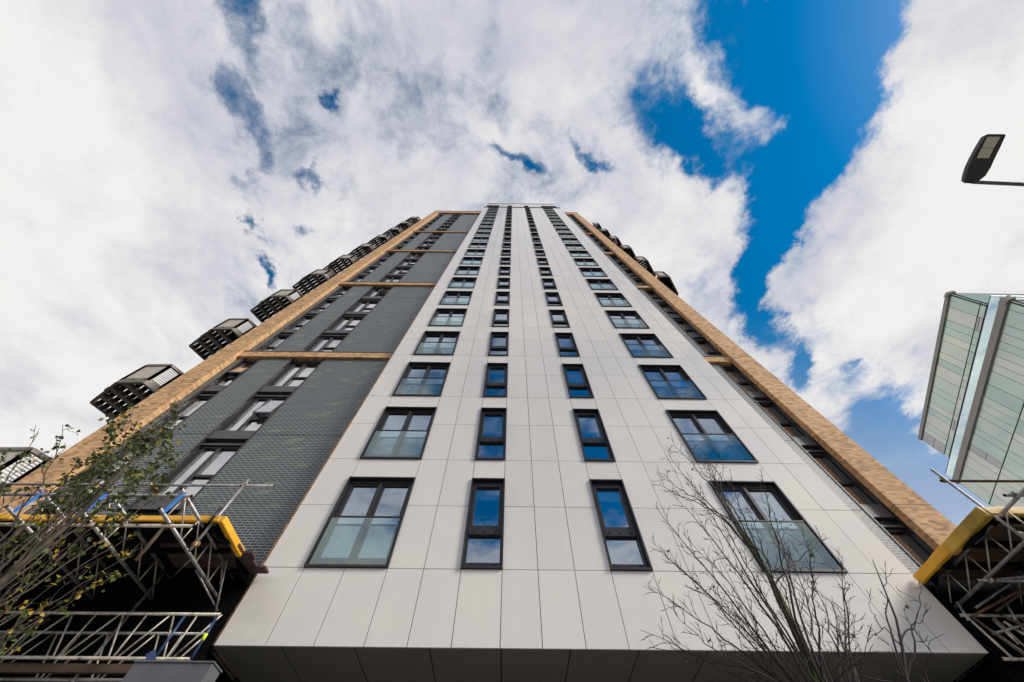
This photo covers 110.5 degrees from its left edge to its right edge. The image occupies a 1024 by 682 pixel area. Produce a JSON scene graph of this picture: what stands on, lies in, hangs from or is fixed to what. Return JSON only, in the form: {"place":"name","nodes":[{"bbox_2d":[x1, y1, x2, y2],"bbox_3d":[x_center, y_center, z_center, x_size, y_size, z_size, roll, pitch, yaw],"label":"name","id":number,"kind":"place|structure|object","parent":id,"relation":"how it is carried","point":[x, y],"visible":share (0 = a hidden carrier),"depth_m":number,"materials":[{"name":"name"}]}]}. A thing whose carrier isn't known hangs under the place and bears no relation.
{"place":"outdoors","nodes":[
{"label":"outdoors","id":0,"kind":"place"},
{"bbox_2d":[0,203,988,681],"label":"residential tower","id":1,"kind":"structure","parent":0,"point":[450,435],"depth_m":9.70,"materials":[{"name":"grey"}]},
{"bbox_2d":[37,497,85,514],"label":"strip window","id":2,"kind":"structure","parent":1,"relation":"in","point":[59,506],"depth_m":8.92,"materials":[{"name":"grey glass"}]},
{"bbox_2d":[62,430,170,492],"bbox_3d":[-11.322,3.552,10.366,0.768,2.533,0.300,1,-63,0],"label":"strip window","id":3,"kind":"structure","parent":1,"relation":"in","point":[146,440],"depth_m":10.54,"materials":[{"name":"grey"}]},
{"bbox_2d":[118,497,194,516],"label":"strip window","id":4,"kind":"structure","parent":1,"relation":"in","point":[148,509],"depth_m":8.94,"materials":[{"name":"grey glass"}]},
{"bbox_2d":[149,385,227,430],"bbox_3d":[-11.313,2.403,12.623,0.768,2.533,0.300,1,-63,0],"label":"strip window","id":5,"kind":"structure","parent":1,"relation":"in","point":[207,393],"depth_m":12.77,"materials":[{"name":"grey glass"}]},
{"bbox_2d":[143,430,256,497],"bbox_3d":[-8.907,3.581,10.371,1.418,2.533,0.300,1,-63,0],"label":"strip window","id":6,"kind":"structure","parent":1,"relation":"in","point":[202,463],"depth_m":10.47,"materials":[{"name":"grey"}]},
{"bbox_2d":[209,358,262,385],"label":"strip window","id":7,"kind":"structure","parent":1,"relation":"in","point":[228,377],"depth_m":14.56,"materials":[{"name":"grey glass"}]},
{"bbox_2d":[214,386,299,431],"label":"strip window","id":8,"kind":"structure","parent":1,"relation":"in","point":[250,416],"depth_m":12.53,"materials":[{"name":"grey glass"}]},
{"bbox_2d":[256,329,298,350],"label":"strip window","id":9,"kind":"structure","parent":1,"relation":"in","point":[278,339],"depth_m":17.36,"materials":[{"name":"grey"}]},
{"bbox_2d":[263,358,324,386],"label":"strip window","id":10,"kind":"structure","parent":1,"relation":"in","point":[294,373],"depth_m":14.72,"materials":[{"name":"grey"}]},
{"bbox_2d":[285,310,321,329],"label":"strip window","id":11,"kind":"structure","parent":1,"relation":"in","point":[308,316],"depth_m":19.50,"materials":[{"name":"grey"}]},
{"bbox_2d":[310,296,340,310],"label":"strip window","id":12,"kind":"structure","parent":1,"relation":"in","point":[329,300],"depth_m":21.81,"materials":[{"name":"grey"}]},
{"bbox_2d":[302,329,351,350],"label":"strip window","id":13,"kind":"structure","parent":1,"relation":"in","point":[328,340],"depth_m":17.45,"materials":[{"name":"grey glass"}]},
{"bbox_2d":[330,285,354,295],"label":"strip window","id":14,"kind":"structure","parent":1,"relation":"in","point":[342,290],"depth_m":23.84,"materials":[{"name":"grey glass"}]},
{"bbox_2d":[326,311,369,329],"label":"strip window","id":15,"kind":"structure","parent":1,"relation":"in","point":[348,320],"depth_m":19.56,"materials":[{"name":"grey"}]},
{"bbox_2d":[349,273,369,281],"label":"strip window","id":16,"kind":"structure","parent":1,"relation":"in","point":[360,276],"depth_m":26.66,"materials":[{"name":"grey glass"}]},
{"bbox_2d":[304,476,415,568],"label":"juliet window","id":17,"kind":"structure","parent":1,"relation":"in","point":[368,538],"depth_m":8.96,"materials":[{"name":"grey"}]},
{"bbox_2d":[346,296,384,311],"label":"strip window","id":18,"kind":"structure","parent":1,"relation":"in","point":[363,304],"depth_m":21.79,"materials":[{"name":"grey"}]},
{"bbox_2d":[361,265,379,272],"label":"strip window","id":19,"kind":"structure","parent":1,"relation":"in","point":[371,268],"depth_m":28.73,"materials":[{"name":"grey"}]},
{"bbox_2d":[363,286,393,296],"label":"strip window","id":20,"kind":"structure","parent":1,"relation":"in","point":[374,291],"depth_m":23.74,"materials":[{"name":"grey glass"}]},
{"bbox_2d":[372,257,389,264],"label":"strip window","id":21,"kind":"structure","parent":1,"relation":"in","point":[380,261],"depth_m":30.97,"materials":[{"name":"grey"}]},
{"bbox_2d":[382,252,396,257],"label":"strip window","id":22,"kind":"structure","parent":1,"relation":"in","point":[388,254],"depth_m":33.07,"materials":[{"name":"grey glass"}]},
{"bbox_2d":[378,273,405,281],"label":"strip window","id":23,"kind":"structure","parent":1,"relation":"in","point":[388,277],"depth_m":26.74,"materials":[{"name":"grey glass"}]},
{"bbox_2d":[359,406,436,459],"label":"juliet window","id":24,"kind":"structure","parent":1,"relation":"in","point":[416,422],"depth_m":11.39,"materials":[{"name":"grey glass"}]},
{"bbox_2d":[388,265,413,273],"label":"strip window","id":25,"kind":"structure","parent":1,"relation":"in","point":[398,269],"depth_m":28.73,"materials":[{"name":"grey"}]},
{"bbox_2d":[399,240,411,244],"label":"strip window","id":26,"kind":"structure","parent":1,"relation":"in","point":[405,242],"depth_m":37.89,"materials":[{"name":"grey glass"}]},
{"bbox_2d":[397,257,419,264],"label":"strip window","id":27,"kind":"structure","parent":1,"relation":"in","point":[406,261],"depth_m":30.98,"materials":[{"name":"grey glass"}]},
{"bbox_2d":[406,252,425,257],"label":"strip window","id":28,"kind":"structure","parent":1,"relation":"in","point":[411,255],"depth_m":33.02,"materials":[{"name":"grey glass"}]},
{"bbox_2d":[392,362,450,396],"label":"juliet window","id":29,"kind":"structure","parent":1,"relation":"in","point":[427,378],"depth_m":14.68,"materials":[{"name":"grey"}]},
{"bbox_2d":[414,245,432,249],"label":"strip window","id":30,"kind":"structure","parent":1,"relation":"in","point":[420,247],"depth_m":35.80,"materials":[{"name":"grey glass"}]},
{"bbox_2d":[419,240,435,245],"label":"strip window","id":31,"kind":"structure","parent":1,"relation":"in","point":[425,243],"depth_m":37.95,"materials":[{"name":"grey"}]},
{"bbox_2d":[425,236,440,240],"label":"strip window","id":32,"kind":"structure","parent":1,"relation":"in","point":[430,238],"depth_m":40.27,"materials":[{"name":"grey glass"}]},
{"bbox_2d":[429,233,443,235],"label":"strip window","id":33,"kind":"structure","parent":1,"relation":"in","point":[433,234],"depth_m":42.47,"materials":[{"name":"grey"}]},
{"bbox_2d":[413,331,460,354],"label":"juliet window","id":34,"kind":"structure","parent":1,"relation":"in","point":[431,342],"depth_m":16.48,"materials":[{"name":"grey glass"}]},
{"bbox_2d":[438,225,451,228],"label":"strip window","id":35,"kind":"structure","parent":1,"relation":"in","point":[442,226],"depth_m":47.00,"materials":[{"name":"grey glass"}]},
{"bbox_2d":[428,308,467,325],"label":"juliet window","id":36,"kind":"structure","parent":1,"relation":"in","point":[441,316],"depth_m":19.24,"materials":[{"name":"grey"}]},
{"bbox_2d":[439,291,472,304],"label":"juliet window","id":37,"kind":"structure","parent":1,"relation":"in","point":[449,297],"depth_m":21.84,"materials":[{"name":"grey glass"}]},
{"bbox_2d":[448,277,476,287],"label":"juliet window","id":38,"kind":"structure","parent":1,"relation":"in","point":[456,282],"depth_m":24.54,"materials":[{"name":"grey"}]},
{"bbox_2d":[454,266,480,274],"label":"juliet window","id":39,"kind":"structure","parent":1,"relation":"in","point":[461,270],"depth_m":27.31,"materials":[{"name":"grey glass"}]},
{"bbox_2d":[460,257,482,263],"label":"juliet window","id":40,"kind":"structure","parent":1,"relation":"in","point":[465,260],"depth_m":30.00,"materials":[{"name":"grey"}]},
{"bbox_2d":[464,249,485,255],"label":"juliet window","id":41,"kind":"structure","parent":1,"relation":"in","point":[477,252],"depth_m":32.92,"materials":[{"name":"grey"}]},
{"bbox_2d":[468,242,487,247],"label":"juliet window","id":42,"kind":"structure","parent":1,"relation":"in","point":[473,244],"depth_m":35.64,"materials":[{"name":"grey"}]},
{"bbox_2d":[472,237,489,241],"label":"juliet window","id":43,"kind":"structure","parent":1,"relation":"in","point":[475,239],"depth_m":38.32,"materials":[{"name":"grey"}]},
{"bbox_2d":[460,478,504,569],"bbox_3d":[-0.630,4.660,8.629,0.875,2.330,1.150,1,-63,0],"label":"casement window","id":44,"kind":"structure","parent":1,"relation":"in","point":[484,530],"depth_m":8.85,"materials":[{"name":"black"}]},
{"bbox_2d":[474,232,490,235],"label":"juliet window","id":45,"kind":"structure","parent":1,"relation":"in","point":[477,233],"depth_m":40.94,"materials":[{"name":"grey"}]},
{"bbox_2d":[477,227,491,230],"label":"juliet window","id":46,"kind":"structure","parent":1,"relation":"in","point":[479,228],"depth_m":43.28,"materials":[{"name":"grey"}]},
{"bbox_2d":[479,224,493,226],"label":"juliet window","id":47,"kind":"structure","parent":1,"relation":"in","point":[481,225],"depth_m":45.94,"materials":[{"name":"grey glass"}]},
{"bbox_2d":[481,220,494,222],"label":"juliet window","id":48,"kind":"structure","parent":1,"relation":"in","point":[483,221],"depth_m":49.37,"materials":[{"name":"grey glass"}]},
{"bbox_2d":[483,217,495,219],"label":"juliet window","id":49,"kind":"structure","parent":1,"relation":"in","point":[485,218],"depth_m":51.10,"materials":[{"name":"grey"}]},
{"bbox_2d":[475,407,506,460],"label":"casement window","id":50,"kind":"structure","parent":1,"relation":"in","point":[493,421],"depth_m":11.63,"materials":[{"name":"black"}]},
{"bbox_2d":[483,363,507,396],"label":"casement window","id":51,"kind":"structure","parent":1,"relation":"in","point":[496,376],"depth_m":14.56,"materials":[{"name":"black"}]},
{"bbox_2d":[488,332,508,355],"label":"casement window","id":52,"kind":"structure","parent":1,"relation":"in","point":[499,341],"depth_m":16.49,"materials":[{"name":"black"}]},
{"bbox_2d":[492,309,508,326],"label":"casement window","id":53,"kind":"structure","parent":1,"relation":"in","point":[500,316],"depth_m":19.25,"materials":[{"name":"black"}]},
{"bbox_2d":[495,291,509,304],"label":"casement window","id":54,"kind":"structure","parent":1,"relation":"in","point":[502,297],"depth_m":22.07,"materials":[{"name":"black"}]},
{"bbox_2d":[497,277,509,288],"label":"casement window","id":55,"kind":"structure","parent":1,"relation":"in","point":[503,283],"depth_m":24.57,"materials":[{"name":"black"}]},
{"bbox_2d":[498,266,510,275],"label":"casement window","id":56,"kind":"structure","parent":1,"relation":"in","point":[503,270],"depth_m":27.43,"materials":[{"name":"black"}]},
{"bbox_2d":[500,257,510,264],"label":"casement window","id":57,"kind":"structure","parent":1,"relation":"in","point":[504,260],"depth_m":30.12,"materials":[{"name":"black"}]},
{"bbox_2d":[501,249,510,255],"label":"casement window","id":58,"kind":"structure","parent":1,"relation":"in","point":[505,252],"depth_m":32.79,"materials":[{"name":"black"}]},
{"bbox_2d":[502,243,510,247],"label":"casement window","id":59,"kind":"structure","parent":1,"relation":"in","point":[504,245],"depth_m":35.75,"materials":[{"name":"black glass"}]},
{"bbox_2d":[503,237,510,241],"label":"casement window","id":60,"kind":"structure","parent":1,"relation":"in","point":[505,239],"depth_m":38.41,"materials":[{"name":"black"}]},
{"bbox_2d":[531,232,538,236],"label":"casement window","id":61,"kind":"structure","parent":1,"relation":"in","point":[533,234],"depth_m":40.86,"materials":[{"name":"black glass"}]},
{"bbox_2d":[532,237,540,241],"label":"casement window","id":62,"kind":"structure","parent":1,"relation":"in","point":[535,239],"depth_m":38.63,"materials":[{"name":"black"}]},
{"bbox_2d":[533,243,542,248],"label":"casement window","id":63,"kind":"structure","parent":1,"relation":"in","point":[536,245],"depth_m":35.53,"materials":[{"name":"black"}]},
{"bbox_2d":[535,250,545,255],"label":"casement window","id":64,"kind":"structure","parent":1,"relation":"in","point":[538,252],"depth_m":32.86,"materials":[{"name":"black"}]},
{"bbox_2d":[537,258,548,264],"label":"casement window","id":65,"kind":"structure","parent":1,"relation":"in","point":[541,261],"depth_m":29.99,"materials":[{"name":"black"}]},
{"bbox_2d":[539,267,552,275],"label":"casement window","id":66,"kind":"structure","parent":1,"relation":"in","point":[544,271],"depth_m":27.34,"materials":[{"name":"black"}]},
{"bbox_2d":[541,278,556,288],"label":"casement window","id":67,"kind":"structure","parent":1,"relation":"in","point":[548,283],"depth_m":24.68,"materials":[{"name":"black"}]},
{"bbox_2d":[545,292,562,305],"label":"casement window","id":68,"kind":"structure","parent":1,"relation":"in","point":[553,298],"depth_m":22.01,"materials":[{"name":"black"}]},
{"bbox_2d":[549,218,561,220],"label":"juliet window","id":69,"kind":"structure","parent":1,"relation":"in","point":[551,219],"depth_m":51.68,"materials":[{"name":"grey"}]},
{"bbox_2d":[551,221,564,223],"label":"juliet window","id":70,"kind":"structure","parent":1,"relation":"in","point":[553,222],"depth_m":48.74,"materials":[{"name":"grey"}]},
{"bbox_2d":[549,309,569,327],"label":"casement window","id":71,"kind":"structure","parent":1,"relation":"in","point":[559,319],"depth_m":19.25,"materials":[{"name":"black"}]},
{"bbox_2d":[553,224,567,227],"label":"juliet window","id":72,"kind":"structure","parent":1,"relation":"in","point":[555,226],"depth_m":46.47,"materials":[{"name":"grey glass"}]},
{"bbox_2d":[555,228,571,231],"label":"juliet window","id":73,"kind":"structure","parent":1,"relation":"in","point":[557,229],"depth_m":43.61,"materials":[{"name":"grey glass"}]},
{"bbox_2d":[554,332,579,356],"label":"casement window","id":74,"kind":"structure","parent":1,"relation":"in","point":[566,344],"depth_m":16.55,"materials":[{"name":"black"}]},
{"bbox_2d":[558,233,575,236],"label":"juliet window","id":75,"kind":"structure","parent":1,"relation":"in","point":[560,234],"depth_m":40.99,"materials":[{"name":"grey"}]},
{"bbox_2d":[561,238,579,242],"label":"juliet window","id":76,"kind":"structure","parent":1,"relation":"in","point":[565,240],"depth_m":37.98,"materials":[{"name":"grey"}]},
{"bbox_2d":[564,244,584,248],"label":"juliet window","id":77,"kind":"structure","parent":1,"relation":"in","point":[569,246],"depth_m":35.32,"materials":[{"name":"grey"}]},
{"bbox_2d":[562,363,593,397],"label":"casement window","id":78,"kind":"structure","parent":1,"relation":"in","point":[576,378],"depth_m":14.19,"materials":[{"name":"black"}]},
{"bbox_2d":[568,250,591,256],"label":"juliet window","id":79,"kind":"structure","parent":1,"relation":"in","point":[574,253],"depth_m":32.70,"materials":[{"name":"grey"}]},
{"bbox_2d":[573,258,598,265],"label":"juliet window","id":80,"kind":"structure","parent":1,"relation":"in","point":[579,261],"depth_m":30.17,"materials":[{"name":"grey"}]},
{"bbox_2d":[579,267,607,276],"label":"juliet window","id":81,"kind":"structure","parent":1,"relation":"in","point":[586,271],"depth_m":27.47,"materials":[{"name":"grey glass"}]},
{"bbox_2d":[572,408,615,461],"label":"casement window","id":82,"kind":"structure","parent":1,"relation":"in","point":[586,420],"depth_m":11.72,"materials":[{"name":"black"}]},
{"bbox_2d":[586,279,618,289],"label":"juliet window","id":83,"kind":"structure","parent":1,"relation":"in","point":[595,284],"depth_m":24.64,"materials":[{"name":"grey"}]},
{"bbox_2d":[594,292,631,306],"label":"juliet window","id":84,"kind":"structure","parent":1,"relation":"in","point":[605,299],"depth_m":21.84,"materials":[{"name":"grey"}]},
{"bbox_2d":[609,255,620,259],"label":"strip window","id":85,"kind":"structure","parent":1,"relation":"in","point":[614,257],"depth_m":33.06,"materials":[{"name":"grey glass"}]},
{"bbox_2d":[589,479,652,571],"bbox_3d":[2.474,4.697,8.636,0.875,2.330,1.150,1,-63,0],"label":"casement window","id":86,"kind":"structure","parent":1,"relation":"in","point":[607,493],"depth_m":8.78,"materials":[{"name":"black"}]},
{"bbox_2d":[614,260,628,267],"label":"strip window","id":87,"kind":"structure","parent":1,"relation":"in","point":[619,262],"depth_m":30.99,"materials":[{"name":"grey glass"}]},
{"bbox_2d":[605,310,649,328],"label":"juliet window","id":88,"kind":"structure","parent":1,"relation":"in","point":[619,318],"depth_m":19.27,"materials":[{"name":"grey"}]},
{"bbox_2d":[621,267,637,276],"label":"strip window","id":89,"kind":"structure","parent":1,"relation":"in","point":[631,273],"depth_m":28.69,"materials":[{"name":"grey glass"}]},
{"bbox_2d":[630,276,647,284],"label":"strip window","id":90,"kind":"structure","parent":1,"relation":"in","point":[638,280],"depth_m":26.69,"materials":[{"name":"grey glass"}]},
{"bbox_2d":[619,333,672,357],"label":"juliet window","id":91,"kind":"structure","parent":1,"relation":"in","point":[640,345],"depth_m":16.50,"materials":[{"name":"grey"}]},
{"bbox_2d":[643,289,663,299],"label":"strip window","id":92,"kind":"structure","parent":1,"relation":"in","point":[651,293],"depth_m":23.92,"materials":[{"name":"grey glass"}]},
{"bbox_2d":[653,299,679,315],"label":"strip window","id":93,"kind":"structure","parent":1,"relation":"in","point":[663,304],"depth_m":21.78,"materials":[{"name":"grey glass"}]},
{"bbox_2d":[638,364,706,399],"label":"juliet window","id":94,"kind":"structure","parent":1,"relation":"in","point":[666,381],"depth_m":14.35,"materials":[{"name":"grey"}]},
{"bbox_2d":[669,315,699,333],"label":"strip window","id":95,"kind":"structure","parent":1,"relation":"in","point":[686,326],"depth_m":19.55,"materials":[{"name":"grey glass"}]},
{"bbox_2d":[688,334,723,355],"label":"strip window","id":96,"kind":"structure","parent":1,"relation":"in","point":[699,339],"depth_m":17.45,"materials":[{"name":"grey glass"}]},
{"bbox_2d":[666,410,758,462],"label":"juliet window","id":97,"kind":"structure","parent":1,"relation":"in","point":[715,437],"depth_m":11.75,"materials":[{"name":"grey"}]},
{"bbox_2d":[717,363,761,391],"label":"strip window","id":98,"kind":"structure","parent":1,"relation":"in","point":[741,379],"depth_m":14.76,"materials":[{"name":"grey glass"}]},
{"bbox_2d":[745,391,810,437],"bbox_3d":[9.340,2.649,12.670,0.678,2.533,0.300,1,-63,0],"label":"strip window","id":99,"kind":"structure","parent":1,"relation":"in","point":[794,430],"depth_m":12.61,"materials":[{"name":"grey glass"}]},
{"bbox_2d":[709,480,847,572],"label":"juliet window","id":100,"kind":"structure","parent":1,"relation":"in","point":[778,500],"depth_m":8.63,"materials":[{"name":"grey"}]},
{"bbox_2d":[791,437,884,505],"bbox_3d":[9.332,3.798,10.413,0.678,2.533,0.300,1,-63,0],"label":"strip window","id":101,"kind":"structure","parent":1,"relation":"in","point":[849,483],"depth_m":10.30,"materials":[{"name":"grey glass"}]},
{"bbox_2d":[859,504,933,566],"bbox_3d":[9.323,4.948,8.155,0.678,2.533,0.300,1,-63,0],"label":"strip window","id":102,"kind":"structure","parent":1,"relation":"in","point":[903,535],"depth_m":8.65,"materials":[{"name":"grey glass"}]},
{"bbox_2d":[0,0,1023,525],"label":"sky","id":103,"kind":"structure","parent":0,"point":[794,169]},
{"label":"pavement","id":104,"kind":"structure","parent":0,"visible":0},
{"bbox_2d":[0,401,186,654],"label":"leafy tree","id":105,"kind":"object","parent":104,"relation":"on","point":[31,553],"visible":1,"depth_m":3.20,"materials":[{"name":"green plant"}]},
{"bbox_2d":[0,476,274,681],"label":"scaffold","id":106,"kind":"object","parent":104,"relation":"on","point":[177,591],"visible":0.78,"depth_m":6.49,"materials":[{"name":"metal"},{"name":"timber planks"},{"name":"foam"}]},
{"bbox_2d":[121,660,222,681],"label":"casing box","id":107,"kind":"object","parent":104,"relation":"on","point":[170,671],"visible":1,"depth_m":5.12,"materials":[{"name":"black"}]},
{"bbox_2d":[640,430,897,681],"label":"bare tree","id":108,"kind":"object","parent":104,"relation":"on","point":[805,657],"visible":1,"depth_m":3.20,"materials":[{"name":"brown plant"}]},
{"bbox_2d":[855,559,944,681],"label":"thin sapling","id":109,"kind":"object","parent":104,"relation":"on","point":[905,674],"visible":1,"depth_m":2.79,"materials":[{"name":"brown plant"}]},
{"bbox_2d":[913,469,1023,681],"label":"scaffold","id":110,"kind":"object","parent":104,"relation":"on","point":[969,573],"visible":1,"depth_m":6.59,"materials":[{"name":"metal"},{"name":"foam"},{"name":"timber"}]},
{"bbox_2d":[918,290,1023,506],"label":"glass office","id":111,"kind":"structure","parent":104,"relation":"on","point":[972,424],"depth_m":29.00,"materials":[{"name":"teal"}]},
{"bbox_2d":[961,134,1023,185],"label":"street lamp","id":112,"kind":"object","parent":104,"relation":"on","point":[979,163],"visible":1,"depth_m":5.70,"materials":[{"name":"grey metal"}]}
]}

